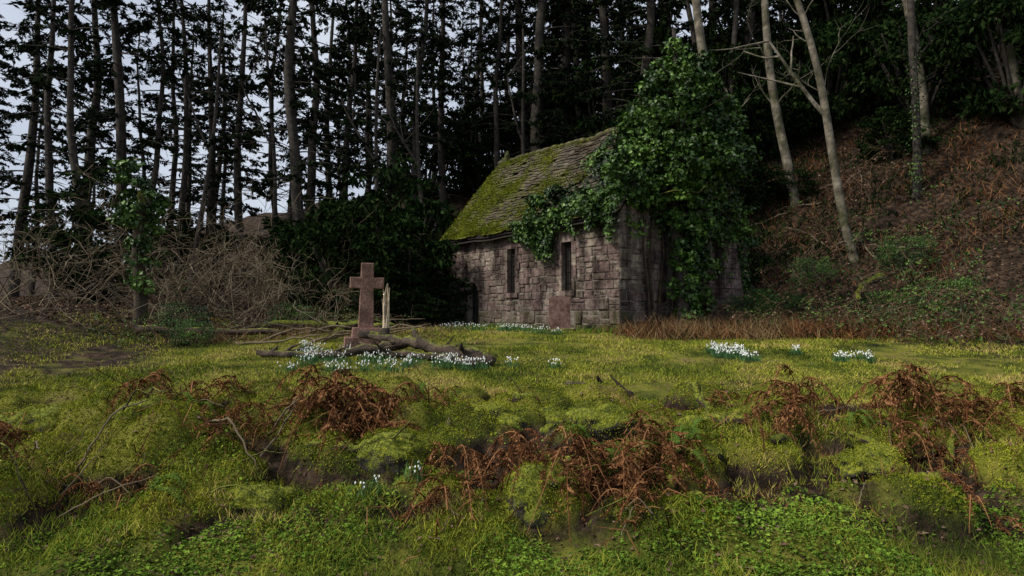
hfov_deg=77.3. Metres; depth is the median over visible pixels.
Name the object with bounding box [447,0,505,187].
pine tree
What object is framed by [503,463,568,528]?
mossy rock
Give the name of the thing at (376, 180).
bare tree
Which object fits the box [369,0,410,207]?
pine tree
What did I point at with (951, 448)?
mossy root
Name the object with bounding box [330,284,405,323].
evergreen bush
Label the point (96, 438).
dead stick
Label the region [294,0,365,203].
pine tree
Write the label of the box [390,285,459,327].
evergreen bush
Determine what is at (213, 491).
dead stick
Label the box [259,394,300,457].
dead stick
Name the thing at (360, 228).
evergreen bush
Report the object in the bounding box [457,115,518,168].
evergreen bush
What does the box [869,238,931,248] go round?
dead stick
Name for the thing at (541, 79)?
pine tree
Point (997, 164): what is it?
undergrowth
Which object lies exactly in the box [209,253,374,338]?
bare shrub
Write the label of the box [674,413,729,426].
mossy rock
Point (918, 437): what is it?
dead bracken
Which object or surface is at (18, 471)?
dead stick
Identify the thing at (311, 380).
dead bracken
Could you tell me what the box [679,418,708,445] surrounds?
green fern
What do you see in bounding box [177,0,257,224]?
pine tree
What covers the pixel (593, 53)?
pine tree
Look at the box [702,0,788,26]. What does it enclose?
pine tree
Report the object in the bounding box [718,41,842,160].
evergreen bush
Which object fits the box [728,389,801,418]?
mossy rock
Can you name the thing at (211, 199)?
pine tree
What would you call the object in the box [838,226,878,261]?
dead stick
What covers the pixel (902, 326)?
bramble bush
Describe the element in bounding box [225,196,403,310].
bare shrub
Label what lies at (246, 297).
bare shrub
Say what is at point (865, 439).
mossy root
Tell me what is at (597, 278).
stone chapel
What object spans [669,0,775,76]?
pine tree
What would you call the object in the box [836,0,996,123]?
evergreen bush
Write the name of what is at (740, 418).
mossy root
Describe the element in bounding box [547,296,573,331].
headstone
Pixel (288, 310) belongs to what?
ivy bush
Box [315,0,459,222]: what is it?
pine tree
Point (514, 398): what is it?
mossy root
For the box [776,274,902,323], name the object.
bramble bush
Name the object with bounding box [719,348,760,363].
snowdrops
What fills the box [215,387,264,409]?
mossy rock
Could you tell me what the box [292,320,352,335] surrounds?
dead stick
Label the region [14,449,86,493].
dead stick
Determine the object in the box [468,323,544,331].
snowdrops
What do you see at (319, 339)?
dead stick
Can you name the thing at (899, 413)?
mossy rock
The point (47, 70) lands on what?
pine tree
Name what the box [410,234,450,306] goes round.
evergreen bush
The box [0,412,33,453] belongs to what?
dead bracken
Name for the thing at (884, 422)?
mossy root
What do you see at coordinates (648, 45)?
pine tree
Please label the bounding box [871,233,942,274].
ivy bush
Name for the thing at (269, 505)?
clump
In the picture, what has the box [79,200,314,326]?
bare shrub
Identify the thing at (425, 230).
evergreen bush
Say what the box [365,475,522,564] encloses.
dead bracken
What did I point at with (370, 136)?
pine tree
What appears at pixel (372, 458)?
mossy rock
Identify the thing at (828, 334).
wall foot weeds
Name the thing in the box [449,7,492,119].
pine tree
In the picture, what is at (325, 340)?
dead stick
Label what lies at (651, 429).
dead bracken
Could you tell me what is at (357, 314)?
bramble bush
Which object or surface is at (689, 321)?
bramble bush
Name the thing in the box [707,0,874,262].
leaning tree
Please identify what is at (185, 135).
pine tree
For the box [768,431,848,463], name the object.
mossy root
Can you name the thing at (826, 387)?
dead bracken
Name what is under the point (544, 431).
mossy rock
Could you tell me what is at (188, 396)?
green fern
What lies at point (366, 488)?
snowdrops
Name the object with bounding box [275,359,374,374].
snowdrops
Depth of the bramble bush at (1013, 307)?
17.12 m
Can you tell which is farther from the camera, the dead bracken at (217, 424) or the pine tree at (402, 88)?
the pine tree at (402, 88)
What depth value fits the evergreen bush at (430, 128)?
42.92 m
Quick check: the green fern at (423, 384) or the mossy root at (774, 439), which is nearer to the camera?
the mossy root at (774, 439)
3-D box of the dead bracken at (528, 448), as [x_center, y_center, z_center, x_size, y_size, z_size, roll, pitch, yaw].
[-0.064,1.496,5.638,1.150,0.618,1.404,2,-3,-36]
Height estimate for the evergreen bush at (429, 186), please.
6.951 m
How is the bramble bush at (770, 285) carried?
on the ground at (578, 532)
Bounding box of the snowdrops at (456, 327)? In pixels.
[430,323,486,329]
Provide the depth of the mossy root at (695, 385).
7.75 m
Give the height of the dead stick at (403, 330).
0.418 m
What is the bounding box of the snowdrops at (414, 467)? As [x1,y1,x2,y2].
[372,458,427,482]
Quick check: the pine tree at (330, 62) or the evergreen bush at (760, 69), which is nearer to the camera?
the evergreen bush at (760, 69)
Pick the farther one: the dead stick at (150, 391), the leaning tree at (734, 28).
the leaning tree at (734, 28)
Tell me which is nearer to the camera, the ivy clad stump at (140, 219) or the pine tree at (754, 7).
the ivy clad stump at (140, 219)
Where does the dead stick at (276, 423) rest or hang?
on the ground at (578, 532)
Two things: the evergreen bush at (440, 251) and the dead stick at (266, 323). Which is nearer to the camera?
the dead stick at (266, 323)
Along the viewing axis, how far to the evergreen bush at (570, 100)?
33.68 m
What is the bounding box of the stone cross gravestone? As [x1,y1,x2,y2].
[343,263,383,349]
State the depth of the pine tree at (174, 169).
40.31 m
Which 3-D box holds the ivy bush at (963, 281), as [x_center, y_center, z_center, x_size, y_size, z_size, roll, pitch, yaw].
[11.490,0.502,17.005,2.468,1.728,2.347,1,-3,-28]
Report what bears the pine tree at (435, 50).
on the ground at (578, 532)
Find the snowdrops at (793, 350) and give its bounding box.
[788,344,802,354]
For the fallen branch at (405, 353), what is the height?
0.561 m
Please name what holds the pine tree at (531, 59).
on the ground at (578, 532)
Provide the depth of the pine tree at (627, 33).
47.19 m
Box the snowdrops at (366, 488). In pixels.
[346,474,387,503]
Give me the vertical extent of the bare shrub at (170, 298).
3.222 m
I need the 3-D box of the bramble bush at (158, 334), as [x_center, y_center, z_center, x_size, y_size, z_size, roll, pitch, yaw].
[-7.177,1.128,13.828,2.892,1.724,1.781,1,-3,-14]
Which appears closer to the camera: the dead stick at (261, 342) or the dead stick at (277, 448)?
the dead stick at (277, 448)
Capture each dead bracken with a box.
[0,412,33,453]
[0,429,63,512]
[44,413,189,513]
[94,369,195,425]
[136,380,266,454]
[172,374,284,414]
[215,397,295,447]
[238,381,431,478]
[246,363,434,459]
[322,381,428,434]
[357,387,462,407]
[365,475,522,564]
[394,441,504,511]
[425,428,578,502]
[507,424,700,536]
[517,420,627,546]
[585,407,723,493]
[587,475,723,555]
[647,465,750,504]
[703,388,752,412]
[706,401,801,453]
[725,363,897,459]
[773,376,859,420]
[839,362,1017,469]
[841,390,978,486]
[908,452,1023,535]
[914,388,1023,444]
[945,381,1023,417]
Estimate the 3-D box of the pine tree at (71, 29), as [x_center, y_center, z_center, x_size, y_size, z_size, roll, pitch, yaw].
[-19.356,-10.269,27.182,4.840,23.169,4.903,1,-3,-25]
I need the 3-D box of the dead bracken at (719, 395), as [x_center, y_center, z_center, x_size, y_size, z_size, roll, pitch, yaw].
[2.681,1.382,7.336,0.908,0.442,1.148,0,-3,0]
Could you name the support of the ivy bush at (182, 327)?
on the ground at (578, 532)
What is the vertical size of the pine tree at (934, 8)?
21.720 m
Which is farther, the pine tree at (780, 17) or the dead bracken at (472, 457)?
the pine tree at (780, 17)
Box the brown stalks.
[1,373,1023,536]
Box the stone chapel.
[439,127,744,331]
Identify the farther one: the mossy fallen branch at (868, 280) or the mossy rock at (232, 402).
the mossy fallen branch at (868, 280)
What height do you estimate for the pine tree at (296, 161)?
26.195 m
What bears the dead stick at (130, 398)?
on the ground at (578, 532)
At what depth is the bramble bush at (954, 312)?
14.72 m
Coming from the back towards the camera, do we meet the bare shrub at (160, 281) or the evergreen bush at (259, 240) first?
the evergreen bush at (259, 240)
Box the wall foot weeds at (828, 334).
[612,316,903,339]
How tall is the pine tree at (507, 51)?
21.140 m
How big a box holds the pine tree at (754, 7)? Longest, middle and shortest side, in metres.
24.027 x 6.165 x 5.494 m
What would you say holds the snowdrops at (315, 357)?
on the ground at (578, 532)
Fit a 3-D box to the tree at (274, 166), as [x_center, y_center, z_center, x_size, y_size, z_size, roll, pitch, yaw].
[-12.732,-7.016,30.614,3.858,16.083,3.115,-2,-3,32]
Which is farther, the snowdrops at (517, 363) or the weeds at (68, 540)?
the snowdrops at (517, 363)
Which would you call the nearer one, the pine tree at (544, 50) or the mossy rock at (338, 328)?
the mossy rock at (338, 328)
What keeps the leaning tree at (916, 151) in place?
on the ground at (578, 532)
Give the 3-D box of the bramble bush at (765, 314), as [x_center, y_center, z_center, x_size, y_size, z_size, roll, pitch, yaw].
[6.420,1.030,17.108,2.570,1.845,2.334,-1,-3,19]
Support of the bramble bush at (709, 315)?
on the ground at (578, 532)
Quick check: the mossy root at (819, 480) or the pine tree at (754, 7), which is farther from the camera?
the pine tree at (754, 7)
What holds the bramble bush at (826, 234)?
on the ground at (578, 532)
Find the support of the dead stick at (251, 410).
on the ground at (578, 532)
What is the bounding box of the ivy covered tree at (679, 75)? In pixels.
[616,28,762,324]
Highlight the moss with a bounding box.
[0,325,1023,567]
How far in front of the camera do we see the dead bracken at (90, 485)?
5.55 m
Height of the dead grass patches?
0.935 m
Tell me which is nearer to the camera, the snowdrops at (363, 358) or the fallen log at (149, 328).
the snowdrops at (363, 358)
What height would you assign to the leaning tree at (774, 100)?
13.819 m
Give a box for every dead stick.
[0,414,40,518]
[1,435,39,451]
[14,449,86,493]
[23,437,95,466]
[55,452,158,519]
[59,373,152,414]
[60,405,138,495]
[65,423,88,454]
[75,369,163,470]
[83,466,141,497]
[126,366,187,400]
[130,386,176,398]
[190,462,265,498]
[192,362,279,406]
[194,412,256,469]
[231,379,298,423]
[234,307,305,331]
[235,334,324,344]
[239,411,328,462]
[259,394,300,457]
[260,317,333,340]
[268,380,300,434]
[285,380,322,416]
[286,323,357,339]
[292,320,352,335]
[308,317,351,343]
[321,325,351,341]
[330,320,407,333]
[346,322,430,335]
[377,305,420,322]
[390,321,426,328]
[441,514,462,531]
[621,460,660,516]
[621,478,691,535]
[751,211,789,225]
[774,201,821,210]
[788,227,824,245]
[811,395,850,412]
[821,469,865,507]
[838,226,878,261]
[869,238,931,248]
[917,417,953,430]
[933,422,967,452]
[956,396,976,446]
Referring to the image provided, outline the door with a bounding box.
[473,284,478,324]
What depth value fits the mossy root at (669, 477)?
5.59 m
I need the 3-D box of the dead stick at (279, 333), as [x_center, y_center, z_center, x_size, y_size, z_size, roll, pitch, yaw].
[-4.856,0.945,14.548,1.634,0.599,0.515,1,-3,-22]
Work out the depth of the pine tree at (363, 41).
35.02 m
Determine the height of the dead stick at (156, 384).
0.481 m
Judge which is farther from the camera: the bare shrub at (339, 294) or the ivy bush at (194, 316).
the bare shrub at (339, 294)
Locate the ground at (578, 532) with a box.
[0,36,1023,575]
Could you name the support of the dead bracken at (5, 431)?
on the ground at (578, 532)
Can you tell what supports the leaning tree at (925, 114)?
on the ground at (578, 532)
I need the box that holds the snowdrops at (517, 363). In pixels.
[501,356,565,368]
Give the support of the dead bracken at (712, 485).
on the ground at (578, 532)
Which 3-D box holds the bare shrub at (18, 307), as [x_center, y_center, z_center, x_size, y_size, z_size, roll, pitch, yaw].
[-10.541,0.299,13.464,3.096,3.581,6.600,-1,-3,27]
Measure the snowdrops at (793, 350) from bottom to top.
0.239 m
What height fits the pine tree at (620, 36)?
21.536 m
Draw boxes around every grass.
[0,307,1023,404]
[156,320,471,344]
[593,310,931,340]
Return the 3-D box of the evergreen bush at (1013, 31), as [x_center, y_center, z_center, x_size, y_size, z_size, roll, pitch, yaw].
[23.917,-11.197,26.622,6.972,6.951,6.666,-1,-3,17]
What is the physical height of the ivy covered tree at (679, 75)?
8.721 m
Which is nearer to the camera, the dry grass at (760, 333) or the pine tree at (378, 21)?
the dry grass at (760, 333)
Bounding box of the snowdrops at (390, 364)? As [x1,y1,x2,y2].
[374,355,420,374]
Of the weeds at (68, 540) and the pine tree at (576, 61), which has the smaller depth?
the weeds at (68, 540)
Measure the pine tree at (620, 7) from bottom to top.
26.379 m
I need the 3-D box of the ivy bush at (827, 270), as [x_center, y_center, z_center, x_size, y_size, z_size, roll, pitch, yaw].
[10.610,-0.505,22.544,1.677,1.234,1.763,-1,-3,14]
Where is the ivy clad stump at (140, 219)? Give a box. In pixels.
[104,157,172,330]
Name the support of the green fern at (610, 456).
on the ground at (578, 532)
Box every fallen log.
[135,324,287,334]
[254,307,396,329]
[358,326,496,364]
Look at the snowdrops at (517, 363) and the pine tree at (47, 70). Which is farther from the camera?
the pine tree at (47, 70)
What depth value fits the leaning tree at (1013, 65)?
25.12 m
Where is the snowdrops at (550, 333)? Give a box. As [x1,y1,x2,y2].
[529,326,562,334]
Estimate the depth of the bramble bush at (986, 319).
14.20 m
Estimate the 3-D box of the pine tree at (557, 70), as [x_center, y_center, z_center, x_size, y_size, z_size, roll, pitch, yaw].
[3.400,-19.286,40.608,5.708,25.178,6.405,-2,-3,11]
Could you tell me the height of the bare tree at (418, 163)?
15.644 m
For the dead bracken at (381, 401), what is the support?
on the ground at (578, 532)
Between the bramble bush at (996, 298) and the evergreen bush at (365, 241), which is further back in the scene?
the evergreen bush at (365, 241)
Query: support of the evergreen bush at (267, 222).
on the ground at (578, 532)
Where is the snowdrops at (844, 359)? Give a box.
[829,349,876,363]
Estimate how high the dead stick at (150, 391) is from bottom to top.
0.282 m
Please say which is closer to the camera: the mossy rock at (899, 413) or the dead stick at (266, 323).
the mossy rock at (899, 413)
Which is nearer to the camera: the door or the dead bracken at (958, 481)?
the dead bracken at (958, 481)
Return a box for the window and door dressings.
[464,234,576,297]
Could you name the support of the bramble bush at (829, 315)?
on the ground at (578, 532)
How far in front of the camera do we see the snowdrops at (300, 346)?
13.02 m
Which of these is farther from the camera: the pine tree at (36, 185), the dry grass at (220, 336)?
the pine tree at (36, 185)
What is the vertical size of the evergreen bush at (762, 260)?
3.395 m
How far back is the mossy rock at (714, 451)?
6.00 m
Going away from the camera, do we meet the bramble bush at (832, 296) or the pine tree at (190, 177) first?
the bramble bush at (832, 296)
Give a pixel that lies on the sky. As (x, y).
(12, 15)
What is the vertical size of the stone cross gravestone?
1.960 m
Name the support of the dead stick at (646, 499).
on the ground at (578, 532)
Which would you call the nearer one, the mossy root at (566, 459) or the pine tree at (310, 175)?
the mossy root at (566, 459)
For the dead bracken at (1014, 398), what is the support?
on the ground at (578, 532)
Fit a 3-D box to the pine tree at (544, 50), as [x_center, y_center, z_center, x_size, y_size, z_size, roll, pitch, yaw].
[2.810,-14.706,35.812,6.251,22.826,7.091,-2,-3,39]
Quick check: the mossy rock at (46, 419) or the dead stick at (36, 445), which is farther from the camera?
the mossy rock at (46, 419)
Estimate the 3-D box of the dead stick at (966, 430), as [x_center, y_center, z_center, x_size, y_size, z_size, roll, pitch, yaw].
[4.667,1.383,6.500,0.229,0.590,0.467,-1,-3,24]
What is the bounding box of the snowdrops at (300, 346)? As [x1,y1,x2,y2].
[295,340,327,350]
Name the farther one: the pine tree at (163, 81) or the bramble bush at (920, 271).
the pine tree at (163, 81)
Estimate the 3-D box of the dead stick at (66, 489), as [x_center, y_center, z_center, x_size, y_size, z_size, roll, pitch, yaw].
[-3.725,1.488,5.819,0.131,0.750,0.718,-1,-3,30]
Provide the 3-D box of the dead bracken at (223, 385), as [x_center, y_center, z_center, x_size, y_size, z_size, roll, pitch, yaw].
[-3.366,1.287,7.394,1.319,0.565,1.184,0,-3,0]
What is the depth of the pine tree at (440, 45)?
37.94 m
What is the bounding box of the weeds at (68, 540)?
[0,379,1023,575]
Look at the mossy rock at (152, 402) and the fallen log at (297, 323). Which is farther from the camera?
the fallen log at (297, 323)
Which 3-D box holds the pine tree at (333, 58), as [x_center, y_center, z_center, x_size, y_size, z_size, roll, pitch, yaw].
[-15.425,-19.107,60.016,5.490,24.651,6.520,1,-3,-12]
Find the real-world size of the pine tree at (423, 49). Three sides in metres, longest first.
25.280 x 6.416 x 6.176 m
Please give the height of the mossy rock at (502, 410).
0.565 m
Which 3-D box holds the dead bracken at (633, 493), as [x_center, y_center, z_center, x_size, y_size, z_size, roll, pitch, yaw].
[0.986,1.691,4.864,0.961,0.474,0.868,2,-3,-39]
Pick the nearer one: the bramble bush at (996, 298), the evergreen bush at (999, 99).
the bramble bush at (996, 298)
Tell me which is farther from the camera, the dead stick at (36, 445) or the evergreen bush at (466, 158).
the evergreen bush at (466, 158)
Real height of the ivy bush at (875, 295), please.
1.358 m
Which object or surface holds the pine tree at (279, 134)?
on the ground at (578, 532)
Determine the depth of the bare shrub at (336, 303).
18.56 m
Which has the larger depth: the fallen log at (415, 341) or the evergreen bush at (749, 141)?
the evergreen bush at (749, 141)
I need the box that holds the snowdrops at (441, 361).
[395,352,494,368]
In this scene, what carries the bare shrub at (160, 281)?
on the ground at (578, 532)
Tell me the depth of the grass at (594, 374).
11.30 m
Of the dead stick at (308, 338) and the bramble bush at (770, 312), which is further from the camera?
the bramble bush at (770, 312)
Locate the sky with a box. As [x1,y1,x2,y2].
[0,0,932,263]
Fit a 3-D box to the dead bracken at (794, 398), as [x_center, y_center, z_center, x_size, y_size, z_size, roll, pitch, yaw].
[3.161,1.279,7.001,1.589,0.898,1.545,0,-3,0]
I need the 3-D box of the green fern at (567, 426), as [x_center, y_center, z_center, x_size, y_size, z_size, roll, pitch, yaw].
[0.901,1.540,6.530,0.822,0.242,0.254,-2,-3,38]
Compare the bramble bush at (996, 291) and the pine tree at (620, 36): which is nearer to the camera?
the bramble bush at (996, 291)
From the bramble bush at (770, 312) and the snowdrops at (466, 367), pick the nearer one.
the snowdrops at (466, 367)
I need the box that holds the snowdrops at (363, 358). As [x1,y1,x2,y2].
[294,349,394,366]
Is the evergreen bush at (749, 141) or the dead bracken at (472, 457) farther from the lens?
the evergreen bush at (749, 141)
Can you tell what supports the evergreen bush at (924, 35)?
on the ground at (578, 532)
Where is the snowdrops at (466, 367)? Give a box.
[441,356,490,370]
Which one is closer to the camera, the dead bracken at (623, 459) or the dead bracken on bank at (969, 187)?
the dead bracken at (623, 459)
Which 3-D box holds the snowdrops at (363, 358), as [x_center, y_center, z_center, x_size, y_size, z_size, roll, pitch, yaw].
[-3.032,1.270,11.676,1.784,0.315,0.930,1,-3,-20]
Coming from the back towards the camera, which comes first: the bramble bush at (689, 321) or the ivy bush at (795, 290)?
the ivy bush at (795, 290)
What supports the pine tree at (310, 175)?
on the ground at (578, 532)
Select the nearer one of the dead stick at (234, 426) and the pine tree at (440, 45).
the dead stick at (234, 426)
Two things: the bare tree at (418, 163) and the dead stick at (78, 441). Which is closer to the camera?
the dead stick at (78, 441)
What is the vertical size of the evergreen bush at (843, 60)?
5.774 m
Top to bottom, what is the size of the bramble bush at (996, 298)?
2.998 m
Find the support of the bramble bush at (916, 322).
on the ground at (578, 532)
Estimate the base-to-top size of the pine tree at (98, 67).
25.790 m
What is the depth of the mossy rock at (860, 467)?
6.06 m
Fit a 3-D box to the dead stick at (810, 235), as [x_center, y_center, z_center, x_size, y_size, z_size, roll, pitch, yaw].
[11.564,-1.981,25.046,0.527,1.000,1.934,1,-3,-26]
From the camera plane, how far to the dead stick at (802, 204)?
26.75 m
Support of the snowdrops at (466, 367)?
on the ground at (578, 532)
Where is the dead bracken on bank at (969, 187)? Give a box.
[745,97,1023,321]
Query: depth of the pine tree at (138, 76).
47.98 m
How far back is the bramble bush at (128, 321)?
14.16 m
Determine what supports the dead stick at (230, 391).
on the ground at (578, 532)
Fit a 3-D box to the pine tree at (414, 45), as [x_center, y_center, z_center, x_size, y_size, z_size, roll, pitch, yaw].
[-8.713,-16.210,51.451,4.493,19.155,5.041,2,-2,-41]
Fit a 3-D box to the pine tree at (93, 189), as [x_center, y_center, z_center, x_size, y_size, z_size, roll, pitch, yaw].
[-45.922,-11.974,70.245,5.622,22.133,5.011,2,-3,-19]
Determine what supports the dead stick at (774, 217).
on the ground at (578, 532)
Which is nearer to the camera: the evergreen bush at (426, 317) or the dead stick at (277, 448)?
the dead stick at (277, 448)
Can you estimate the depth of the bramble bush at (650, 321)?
16.14 m
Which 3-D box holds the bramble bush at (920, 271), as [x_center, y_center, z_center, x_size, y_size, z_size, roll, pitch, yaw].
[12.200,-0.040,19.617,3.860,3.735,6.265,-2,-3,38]
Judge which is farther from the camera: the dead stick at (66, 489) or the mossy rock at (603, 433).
the mossy rock at (603, 433)
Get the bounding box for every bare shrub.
[0,162,175,320]
[0,188,187,310]
[0,238,133,330]
[40,157,283,309]
[45,182,278,326]
[67,173,267,302]
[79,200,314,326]
[101,164,324,320]
[106,247,238,341]
[119,237,293,334]
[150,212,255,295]
[153,211,394,310]
[197,202,381,323]
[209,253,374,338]
[212,222,319,322]
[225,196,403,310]
[228,233,374,322]
[301,264,391,326]
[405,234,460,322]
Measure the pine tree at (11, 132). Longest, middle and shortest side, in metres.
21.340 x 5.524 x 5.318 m
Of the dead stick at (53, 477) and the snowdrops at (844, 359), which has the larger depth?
the snowdrops at (844, 359)
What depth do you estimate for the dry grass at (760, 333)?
15.30 m
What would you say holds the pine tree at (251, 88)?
on the ground at (578, 532)
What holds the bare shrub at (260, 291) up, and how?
on the ground at (578, 532)
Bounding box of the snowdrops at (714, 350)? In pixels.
[703,340,747,358]
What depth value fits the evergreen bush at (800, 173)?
27.15 m
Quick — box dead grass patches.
[36,331,982,410]
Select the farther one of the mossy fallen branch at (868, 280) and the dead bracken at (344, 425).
the mossy fallen branch at (868, 280)
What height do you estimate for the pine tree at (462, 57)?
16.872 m
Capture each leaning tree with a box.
[665,1,697,55]
[692,0,762,288]
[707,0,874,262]
[728,0,761,151]
[728,0,830,208]
[892,0,960,203]
[897,0,931,153]
[996,11,1023,127]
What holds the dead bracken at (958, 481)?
on the ground at (578, 532)
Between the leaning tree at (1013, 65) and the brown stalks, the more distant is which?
the leaning tree at (1013, 65)
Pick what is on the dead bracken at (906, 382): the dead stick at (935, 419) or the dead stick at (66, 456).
the dead stick at (935, 419)
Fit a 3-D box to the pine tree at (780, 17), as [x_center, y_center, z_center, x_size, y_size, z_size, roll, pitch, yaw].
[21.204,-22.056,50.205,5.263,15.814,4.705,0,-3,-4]
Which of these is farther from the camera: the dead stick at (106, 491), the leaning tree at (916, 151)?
the leaning tree at (916, 151)
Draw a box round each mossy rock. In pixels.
[0,404,63,438]
[114,395,172,417]
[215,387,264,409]
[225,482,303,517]
[334,327,347,333]
[356,427,441,474]
[445,402,527,431]
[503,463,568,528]
[540,406,564,437]
[563,404,638,442]
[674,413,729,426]
[677,431,723,462]
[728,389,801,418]
[831,442,915,479]
[870,402,919,421]
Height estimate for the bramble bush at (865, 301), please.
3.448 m
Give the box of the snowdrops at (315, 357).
[294,342,350,362]
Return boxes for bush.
[0,168,180,304]
[74,279,239,342]
[114,300,245,348]
[150,301,214,336]
[162,318,215,345]
[244,217,291,281]
[250,249,331,311]
[260,199,397,321]
[261,186,355,273]
[265,302,317,322]
[278,194,427,322]
[278,280,358,333]
[286,285,416,324]
[319,151,459,319]
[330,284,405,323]
[341,178,458,304]
[346,212,470,322]
[365,104,475,203]
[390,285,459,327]
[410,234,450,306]
[429,96,529,198]
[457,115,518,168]
[477,90,555,181]
[526,47,642,147]
[530,54,613,120]
[585,94,642,137]
[626,311,674,333]
[673,312,714,329]
[701,293,797,331]
[702,0,833,119]
[704,304,761,326]
[706,33,792,160]
[712,266,862,325]
[716,271,838,331]
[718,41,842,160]
[721,293,778,321]
[723,120,766,215]
[736,162,781,211]
[736,222,777,283]
[736,286,779,316]
[746,193,879,263]
[748,264,836,308]
[751,293,816,321]
[756,289,808,312]
[758,163,821,200]
[762,14,894,130]
[763,249,989,324]
[766,259,954,322]
[766,268,925,337]
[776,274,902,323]
[777,267,875,321]
[783,0,925,89]
[786,205,899,267]
[789,256,838,287]
[793,287,904,338]
[794,259,982,343]
[799,267,946,324]
[802,294,857,317]
[809,143,908,208]
[821,229,982,317]
[830,268,988,343]
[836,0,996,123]
[840,289,911,321]
[843,176,1023,274]
[853,0,1017,76]
[853,106,941,162]
[862,247,1023,345]
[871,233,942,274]
[887,274,999,329]
[894,285,1023,349]
[912,264,1023,343]
[924,0,1023,126]
[924,249,1023,343]
[988,290,1023,326]
[991,0,1023,81]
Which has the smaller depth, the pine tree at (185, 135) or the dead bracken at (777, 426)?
the dead bracken at (777, 426)
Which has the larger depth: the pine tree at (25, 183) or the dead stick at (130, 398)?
the pine tree at (25, 183)
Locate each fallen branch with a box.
[256,340,408,358]
[370,335,475,365]
[855,273,884,302]
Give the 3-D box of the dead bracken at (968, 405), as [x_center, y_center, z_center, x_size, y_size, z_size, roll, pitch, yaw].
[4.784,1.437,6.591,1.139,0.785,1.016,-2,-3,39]
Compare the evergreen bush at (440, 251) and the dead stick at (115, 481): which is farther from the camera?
the evergreen bush at (440, 251)
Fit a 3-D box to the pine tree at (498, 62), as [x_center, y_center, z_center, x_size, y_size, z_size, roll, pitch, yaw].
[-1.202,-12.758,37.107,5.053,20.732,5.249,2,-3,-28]
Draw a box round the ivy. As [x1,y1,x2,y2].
[505,95,760,325]
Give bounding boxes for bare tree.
[162,12,276,298]
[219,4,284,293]
[334,26,397,232]
[359,0,446,238]
[489,2,548,153]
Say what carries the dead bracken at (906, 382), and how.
on the ground at (578, 532)
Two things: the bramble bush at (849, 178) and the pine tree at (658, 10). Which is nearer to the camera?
the bramble bush at (849, 178)
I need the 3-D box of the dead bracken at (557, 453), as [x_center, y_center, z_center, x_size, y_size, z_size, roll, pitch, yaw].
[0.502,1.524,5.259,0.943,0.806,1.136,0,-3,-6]
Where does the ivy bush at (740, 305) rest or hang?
on the ground at (578, 532)
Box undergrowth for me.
[741,97,1023,313]
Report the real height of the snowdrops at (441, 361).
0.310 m
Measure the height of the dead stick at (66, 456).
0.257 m
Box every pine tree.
[0,0,99,296]
[0,0,109,298]
[0,0,120,300]
[0,14,26,259]
[0,87,25,262]
[0,89,66,294]
[26,0,162,292]
[44,0,190,299]
[65,93,113,228]
[102,0,205,298]
[102,11,180,205]
[130,0,221,295]
[131,0,238,297]
[158,9,229,272]
[165,0,262,296]
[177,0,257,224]
[181,2,288,296]
[192,0,373,269]
[194,23,251,267]
[219,1,306,219]
[251,0,324,224]
[259,0,379,222]
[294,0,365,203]
[295,0,402,200]
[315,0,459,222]
[317,0,365,181]
[323,19,362,200]
[340,0,398,191]
[341,0,403,192]
[356,0,467,198]
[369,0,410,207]
[372,0,426,140]
[401,0,459,183]
[401,0,485,231]
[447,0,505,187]
[447,16,484,119]
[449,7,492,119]
[452,0,506,188]
[453,0,534,168]
[461,0,569,153]
[472,0,547,149]
[489,0,621,154]
[504,0,624,147]
[514,1,613,119]
[529,0,611,136]
[542,0,665,144]
[544,0,601,142]
[570,6,614,104]
[574,0,712,123]
[580,0,656,108]
[590,0,645,63]
[609,0,693,55]
[611,0,728,104]
[613,0,708,89]
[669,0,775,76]
[692,0,813,131]
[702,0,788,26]
[772,0,794,29]
[850,0,887,11]
[919,0,958,66]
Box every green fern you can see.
[148,473,192,503]
[174,392,213,410]
[416,378,427,395]
[566,424,630,448]
[572,440,638,471]
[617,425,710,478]
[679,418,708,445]
[846,409,887,430]
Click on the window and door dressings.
(562, 239)
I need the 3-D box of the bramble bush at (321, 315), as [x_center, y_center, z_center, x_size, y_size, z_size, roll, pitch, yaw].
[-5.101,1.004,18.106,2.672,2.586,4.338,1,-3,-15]
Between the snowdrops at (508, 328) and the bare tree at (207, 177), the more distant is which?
the bare tree at (207, 177)
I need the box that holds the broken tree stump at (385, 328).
[381,285,389,334]
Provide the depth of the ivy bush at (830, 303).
19.18 m
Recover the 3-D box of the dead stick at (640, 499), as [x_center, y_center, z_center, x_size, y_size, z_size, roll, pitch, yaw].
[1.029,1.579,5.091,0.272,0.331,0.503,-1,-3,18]
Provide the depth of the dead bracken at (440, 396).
7.23 m
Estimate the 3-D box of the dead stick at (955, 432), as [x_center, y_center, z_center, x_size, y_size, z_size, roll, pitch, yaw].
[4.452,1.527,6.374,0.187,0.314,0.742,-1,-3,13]
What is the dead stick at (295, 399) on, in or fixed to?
on the ground at (578, 532)
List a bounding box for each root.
[306,418,415,453]
[511,379,541,404]
[533,455,613,464]
[565,374,634,397]
[585,497,630,527]
[663,445,704,497]
[684,380,726,409]
[701,387,747,425]
[710,412,732,437]
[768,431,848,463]
[811,479,855,484]
[834,414,942,459]
[846,430,943,477]
[929,371,959,468]
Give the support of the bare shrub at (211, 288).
on the ground at (578, 532)

